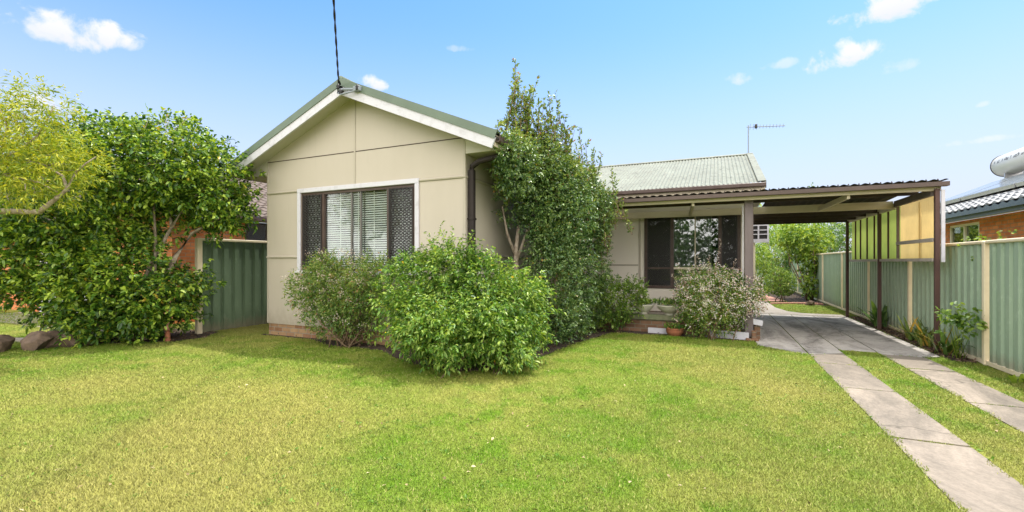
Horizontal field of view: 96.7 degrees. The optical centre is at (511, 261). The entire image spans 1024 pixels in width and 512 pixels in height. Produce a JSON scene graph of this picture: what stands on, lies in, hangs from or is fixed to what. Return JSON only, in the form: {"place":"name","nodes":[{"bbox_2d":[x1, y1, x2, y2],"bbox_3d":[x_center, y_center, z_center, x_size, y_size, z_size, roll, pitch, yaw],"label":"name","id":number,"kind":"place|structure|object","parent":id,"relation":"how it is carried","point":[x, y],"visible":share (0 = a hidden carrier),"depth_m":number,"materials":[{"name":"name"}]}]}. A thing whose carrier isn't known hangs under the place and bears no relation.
{"place":"outdoors","nodes":[
{"label":"outdoors","id":0,"kind":"place"},
{"bbox_2d":[0,312,46,326],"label":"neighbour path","id":1,"kind":"structure","parent":0,"point":[18,318],"depth_m":11.96,"materials":[{"name":"concrete"}]},
{"bbox_2d":[94,329,217,343],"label":"garden soil","id":2,"kind":"structure","parent":0,"point":[184,337],"depth_m":9.09,"materials":[{"name":"brown soil"}]},
{"bbox_2d":[0,103,266,348],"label":"hedge tree","id":3,"kind":"object","parent":2,"relation":"on","point":[80,256],"visible":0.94,"depth_m":8.22,"materials":[{"name":"green plant"}]},
{"bbox_2d":[163,322,172,340],"bbox_3d":[-6.507,1.310,8.600,0.150,0.390,0.146,0,0,24],"label":"garden ornament","id":4,"kind":"object","parent":2,"relation":"on","point":[167,333],"visible":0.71,"depth_m":8.57,"materials":[{"name":"ceramic"}]},
{"bbox_2d":[261,324,750,371],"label":"garden soil","id":5,"kind":"structure","parent":0,"point":[397,352],"depth_m":8.11,"materials":[{"name":"brown soil"}]},
{"bbox_2d":[280,246,397,347],"bbox_3d":[-3.042,0.639,8.034,2.497,1.857,1.004,0,0,24],"label":"pinkish bush","id":6,"kind":"object","parent":5,"relation":"on","point":[324,291],"visible":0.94,"depth_m":7.97,"materials":[{"name":"green plant"}]},
{"bbox_2d":[366,221,566,378],"bbox_3d":[-0.680,0.476,6.548,2.965,2.175,2.178,0,0,-1],"label":"green bush","id":7,"kind":"object","parent":5,"relation":"on","point":[426,317],"visible":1,"depth_m":6.26,"materials":[{"name":"green plant"}]},
{"bbox_2d":[483,58,634,347],"bbox_3d":[0.888,-0.999,8.517,1.783,5.114,4.027,0,0,37],"label":"tall shrub","id":8,"kind":"object","parent":5,"relation":"on","point":[563,200],"visible":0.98,"depth_m":8.06,"materials":[{"name":"green plant"}]},
{"bbox_2d":[589,272,651,331],"bbox_3d":[2.263,0.848,9.670,1.518,1.430,0.962,0,0,-11],"label":"leafy shrub","id":9,"kind":"object","parent":5,"relation":"on","point":[623,305],"visible":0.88,"depth_m":9.56,"materials":[{"name":"green plant"}]},
{"bbox_2d":[648,327,666,333],"bbox_3d":[3.046,1.445,9.508,0.390,0.120,0.030,0,0,27],"label":"plank","id":10,"kind":"object","parent":5,"relation":"on","point":[657,330],"visible":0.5,"depth_m":9.50,"materials":[{"name":"white paint"}]},
{"bbox_2d":[586,311,762,338],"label":"planter wall","id":11,"kind":"structure","parent":5,"relation":"on","point":[642,323],"depth_m":9.61,"materials":[{"name":"brown brick"}]},
{"bbox_2d":[633,297,654,313],"bbox_3d":[2.822,0.928,9.809,0.516,0.382,0.554,0,0,24],"label":"planter bowl","id":12,"kind":"object","parent":11,"relation":"on","point":[647,307],"visible":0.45,"depth_m":9.69,"materials":[{"name":"ceramic"}]},
{"bbox_2d":[652,297,681,314],"bbox_3d":[3.322,0.912,9.590,0.704,0.414,0.720,0,0,-24],"label":"planter bowl","id":13,"kind":"object","parent":11,"relation":"on","point":[665,306],"visible":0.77,"depth_m":9.47,"materials":[{"name":"ceramic"}]},
{"bbox_2d":[664,321,689,336],"bbox_3d":[3.335,1.346,9.189,0.532,0.318,0.421,0,0,24],"label":"terracotta pot","id":14,"kind":"object","parent":5,"relation":"on","point":[672,329],"visible":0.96,"depth_m":9.13,"materials":[{"name":"orange ceramic"}]},
{"bbox_2d":[669,243,770,341],"bbox_3d":[4.121,0.554,9.057,1.830,2.022,1.505,0,0,24],"label":"flowering bush","id":15,"kind":"object","parent":5,"relation":"on","point":[703,283],"visible":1,"depth_m":8.82,"materials":[{"name":"green plant"}]},
{"bbox_2d":[705,330,748,339],"bbox_3d":[4.185,1.425,8.885,0.786,0.160,0.035,0,0,30],"label":"plank","id":16,"kind":"object","parent":5,"relation":"on","point":[742,335],"visible":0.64,"depth_m":8.80,"materials":[{"name":"white paint"}]},
{"bbox_2d":[745,330,758,341],"bbox_3d":[4.550,1.405,8.622,0.220,0.200,0.140,0,0,24],"label":"brick","id":17,"kind":"object","parent":5,"relation":"on","point":[753,335],"visible":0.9,"depth_m":8.59,"materials":[{"name":"brown brick"}]},
{"bbox_2d":[0,279,1023,511],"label":"ground","id":18,"kind":"structure","parent":0,"point":[498,411],"depth_m":4.08,"materials":[{"name":"green plant"}]},
{"bbox_2d":[0,334,14,352],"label":"rock","id":19,"kind":"object","parent":18,"relation":"on","point":[6,342],"visible":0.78,"depth_m":7.59,"materials":[{"name":"brown stone"}]},
{"bbox_2d":[20,331,53,351],"bbox_3d":[-8.101,1.385,7.758,0.485,0.415,0.290,0,0,11],"label":"rock","id":20,"kind":"object","parent":18,"relation":"on","point":[35,340],"visible":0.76,"depth_m":7.67,"materials":[{"name":"brown stone"}]},
{"bbox_2d":[45,330,64,348],"bbox_3d":[-8.055,1.430,7.987,0.261,0.438,0.343,0,0,-30],"label":"rock","id":21,"kind":"object","parent":18,"relation":"on","point":[54,333],"visible":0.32,"depth_m":7.95,"materials":[{"name":"brown stone"}]},
{"bbox_2d":[0,69,118,223],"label":"yellow tree","id":22,"kind":"object","parent":18,"relation":"on","point":[60,162],"visible":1,"depth_m":6.28,"materials":[{"name":"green plant"}]},
{"bbox_2d":[56,334,91,347],"bbox_3d":[-7.747,1.441,8.062,0.493,0.344,0.350,0,0,-9],"label":"rock","id":23,"kind":"object","parent":18,"relation":"on","point":[70,342],"visible":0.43,"depth_m":7.93,"materials":[{"name":"brown stone"}]},
{"bbox_2d":[0,156,266,323],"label":"brick house","id":24,"kind":"structure","parent":18,"relation":"on","point":[187,254],"depth_m":12.39,"materials":[{"name":"brown brick"}]},
{"bbox_2d":[245,223,266,240],"bbox_3d":[-7.109,-0.405,13.261,0.070,1.420,1.450,0,0,24],"label":"window","id":25,"kind":"structure","parent":24,"relation":"in","point":[261,234],"depth_m":12.99,"materials":[{"name":"black glass"}]},
{"bbox_2d":[195,238,267,333],"bbox_3d":[-4.968,0.505,12.840,0.100,2.000,7.560,0,0,24],"label":"metal fence","id":26,"kind":"object","parent":18,"relation":"on","point":[238,299],"visible":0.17,"depth_m":10.13,"materials":[{"name":"green metal"}]},
{"bbox_2d":[226,76,765,345],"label":"house","id":27,"kind":"structure","parent":18,"relation":"on","point":[348,164],"depth_m":8.82,"materials":[{"name":"cream painted cladding board"},{"name":"painted metal"},{"name":"brown brick"}]},
{"bbox_2d":[332,0,339,82],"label":"service cable","id":28,"kind":"object","parent":27,"relation":"attached to","point":[335,28],"visible":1,"depth_m":6.75,"materials":[{"name":"black rubber"}]},
{"bbox_2d":[295,178,418,274],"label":"window","id":29,"kind":"structure","parent":27,"relation":"in","point":[376,218],"depth_m":8.71,"materials":[{"name":"grey glass"}]},
{"bbox_2d":[644,215,740,289],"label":"window","id":30,"kind":"structure","parent":27,"relation":"in","point":[670,241],"depth_m":10.99,"materials":[{"name":"black glass"}]},
{"bbox_2d":[746,124,784,152],"bbox_3d":[7.541,-3.628,13.513,1.070,0.965,0.091,0,0,8],"label":"tv antenna","id":31,"kind":"object","parent":27,"relation":"attached to","point":[756,126],"visible":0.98,"depth_m":13.55,"materials":[{"name":"grey metal"}]},
{"bbox_2d":[1,336,1005,511],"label":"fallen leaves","id":32,"kind":"object","parent":18,"relation":"on","point":[492,438],"visible":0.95,"depth_m":3.60,"materials":[{"name":"brown plant"}]},
{"bbox_2d":[0,334,1022,511],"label":"clover","id":33,"kind":"object","parent":18,"relation":"on","point":[465,496],"visible":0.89,"depth_m":3.66,"materials":[{"name":"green plant"}]},
{"bbox_2d":[758,244,788,287],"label":"garden shrub","id":34,"kind":"object","parent":18,"relation":"on","point":[778,251],"visible":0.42,"depth_m":25.00,"materials":[{"name":"green plant"}]},
{"bbox_2d":[764,267,798,301],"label":"clipped hedge","id":35,"kind":"object","parent":18,"relation":"on","point":[776,282],"visible":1,"depth_m":16.79,"materials":[{"name":"green plant"}]},
{"bbox_2d":[777,245,802,285],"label":"garden shrub","id":36,"kind":"object","parent":18,"relation":"on","point":[787,266],"visible":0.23,"depth_m":24.09,"materials":[{"name":"green plant"}]},
{"bbox_2d":[755,223,827,286],"bbox_3d":[16.377,-0.697,27.253,5.049,4.562,3.448,0,0,-24],"label":"background tree","id":37,"kind":"object","parent":18,"relation":"on","point":[771,243],"visible":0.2,"depth_m":26.93,"materials":[{"name":"green plant"}]},
{"bbox_2d":[755,182,851,251],"bbox_3d":[21.889,-2.120,33.738,13.448,7.451,6.751,0,0,2],"label":"background tree","id":38,"kind":"object","parent":18,"relation":"on","point":[760,204],"visible":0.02,"depth_m":33.80,"materials":[{"name":"green plant"}]},
{"bbox_2d":[805,300,814,305],"bbox_3d":[10.215,1.428,15.605,0.269,0.220,0.262,0,0,-34],"label":"rock","id":39,"kind":"object","parent":18,"relation":"on","point":[809,302],"visible":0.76,"depth_m":15.52,"materials":[{"name":"grey stone"}]},
{"bbox_2d":[805,222,851,252],"bbox_3d":[17.968,-0.474,25.098,3.886,4.110,4.164,0,0,24],"label":"background tree","id":40,"kind":"object","parent":18,"relation":"on","point":[839,242],"visible":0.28,"depth_m":24.78,"materials":[{"name":"green plant"}]},
{"bbox_2d":[789,237,1023,376],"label":"metal fence","id":41,"kind":"object","parent":18,"relation":"on","point":[988,280],"visible":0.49,"depth_m":7.37,"materials":[{"name":"green metal"}]},
{"bbox_2d":[940,228,1017,260],"bbox_3d":[7.890,-0.218,8.442,0.558,0.575,4.968,0,0,24],"label":"creeper","id":42,"kind":"object","parent":41,"relation":"attached to","point":[985,237],"visible":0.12,"depth_m":6.95,"materials":[{"name":"green plant"}]},
{"bbox_2d":[811,353,1023,511],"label":"driveway strip","id":43,"kind":"object","parent":18,"relation":"on","point":[966,475],"visible":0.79,"depth_m":3.66,"materials":[{"name":"concrete"}]},
{"bbox_2d":[882,354,1023,431],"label":"driveway strip","id":44,"kind":"object","parent":18,"relation":"on","point":[981,395],"visible":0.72,"depth_m":5.28,"materials":[{"name":"concrete"}]},
{"bbox_2d":[1008,373,1023,383],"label":"weed","id":45,"kind":"object","parent":18,"relation":"on","point":[1013,378],"visible":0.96,"depth_m":5.60,"materials":[{"name":"green plant"}]},
{"bbox_2d":[0,0,1023,263],"label":"sky","id":46,"kind":"structure","parent":0,"point":[862,91],"materials":[{"name":"blue"}]},
{"bbox_2d":[755,258,779,284],"bbox_3d":[9.250,0.605,30.908,15.500,1.800,0.102,0,0,24],"label":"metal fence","id":47,"kind":"object","parent":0,"point":[765,274],"visible":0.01,"depth_m":28.10,"materials":[{"name":"green metal"}]},
{"bbox_2d":[755,294,783,301],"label":"brick path","id":48,"kind":"structure","parent":0,"point":[771,299],"depth_m":17.98,"materials":[{"name":"pink brick"}]},
{"bbox_2d":[765,290,828,305],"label":"garden soil","id":49,"kind":"structure","parent":0,"point":[789,299],"depth_m":19.01,"materials":[{"name":"brown soil"}]},
{"bbox_2d":[98,291,977,368],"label":"mulch","id":50,"kind":"object","parent":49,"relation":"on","point":[903,335],"visible":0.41,"depth_m":8.90,"materials":[{"name":"brown soil"}]},
{"bbox_2d":[755,243,778,292],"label":"garden shrub","id":51,"kind":"object","parent":49,"relation":"on","point":[766,255],"visible":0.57,"depth_m":21.63,"materials":[{"name":"green plant"}]},
{"bbox_2d":[770,302,823,304],"bbox_3d":[10.000,1.478,16.102,1.807,0.055,0.474,0,0,6],"label":"brick edging","id":52,"kind":"object","parent":49,"relation":"on","point":[794,303],"visible":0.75,"depth_m":16.11,"materials":[{"name":"red brick"}]},
{"bbox_2d":[771,223,837,299],"bbox_3d":[11.860,-0.040,18.385,2.469,3.329,2.292,0,0,-32],"label":"tree","id":53,"kind":"object","parent":49,"relation":"on","point":[805,241],"visible":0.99,"depth_m":17.76,"materials":[{"name":"green plant"}]},
{"bbox_2d":[753,301,845,316],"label":"path","id":54,"kind":"structure","parent":0,"point":[772,309],"depth_m":13.35,"materials":[{"name":"concrete"}]},
{"bbox_2d":[753,225,768,293],"bbox_3d":[7.829,0.155,14.788,0.900,2.700,0.203,0,0,24],"label":"louvre frame","id":55,"kind":"object","parent":54,"relation":"on","point":[760,233],"visible":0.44,"depth_m":14.65,"materials":[{"name":"white paint"}]},
{"bbox_2d":[753,313,939,357],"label":"carport slab","id":56,"kind":"structure","parent":0,"point":[787,332],"depth_m":8.96,"materials":[{"name":"concrete"}]},
{"bbox_2d":[599,178,949,352],"bbox_3d":[4.968,0.063,11.379,7.120,2.884,5.710,0,0,24],"label":"carport","id":57,"kind":"object","parent":56,"relation":"on","point":[884,229],"visible":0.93,"depth_m":9.03,"materials":[{"name":"metal"}]},
{"bbox_2d":[849,317,979,363],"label":"garden soil","id":58,"kind":"structure","parent":0,"point":[915,344],"depth_m":8.48,"materials":[{"name":"brown soil"}]},
{"bbox_2d":[854,300,890,327],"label":"broadleaf plant","id":59,"kind":"object","parent":58,"relation":"on","point":[873,313],"visible":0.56,"depth_m":10.41,"materials":[{"name":"green plant"}]},
{"bbox_2d":[881,314,924,340],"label":"strap plant","id":60,"kind":"object","parent":58,"relation":"on","point":[908,334],"visible":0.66,"depth_m":8.74,"materials":[{"name":"green plant"}]},
{"bbox_2d":[903,316,941,347],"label":"strap plant","id":61,"kind":"object","parent":58,"relation":"on","point":[921,338],"visible":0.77,"depth_m":8.04,"materials":[{"name":"green plant"}]},
{"bbox_2d":[917,319,974,355],"bbox_3d":[6.954,1.218,7.317,0.853,0.573,0.858,0,0,24],"label":"strap plant","id":62,"kind":"object","parent":58,"relation":"on","point":[944,341],"visible":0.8,"depth_m":7.26,"materials":[{"name":"green plant"}]},
{"bbox_2d":[933,301,988,358],"bbox_3d":[6.671,1.071,6.735,0.836,0.976,0.536,0,0,-18],"label":"leafy plant","id":63,"kind":"object","parent":58,"relation":"on","point":[960,323],"visible":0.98,"depth_m":6.71,"materials":[{"name":"green plant"}]},
{"bbox_2d":[940,171,1023,243],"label":"brick house","id":64,"kind":"structure","parent":0,"point":[1003,202],"depth_m":10.38,"materials":[{"name":"brick"}]},
{"bbox_2d":[950,222,978,242],"bbox_3d":[11.535,-0.405,11.565,0.075,1.120,1.560,0,0,24],"label":"window","id":65,"kind":"structure","parent":64,"relation":"in","point":[957,233],"depth_m":11.55,"materials":[{"name":"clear glass"}]},
{"bbox_2d":[940,173,1023,205],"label":"solar panel","id":66,"kind":"object","parent":64,"relation":"on","point":[954,199],"visible":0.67,"depth_m":13.19,"materials":[{"name":"glass"}]},
{"bbox_2d":[960,175,1023,200],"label":"solar panel","id":67,"kind":"object","parent":64,"relation":"on","point":[1007,184],"visible":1,"depth_m":11.45,"materials":[{"name":"glass"}]},
{"bbox_2d":[990,147,1023,178],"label":"water tank","id":68,"kind":"object","parent":64,"relation":"on","point":[1010,164],"visible":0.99,"depth_m":13.69,"materials":[{"name":"metal"}]},
{"bbox_2d":[1015,180,1023,186],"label":"solar panel","id":69,"kind":"object","parent":64,"relation":"on","point":[1020,183],"visible":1,"depth_m":10.18,"materials":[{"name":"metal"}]}
]}

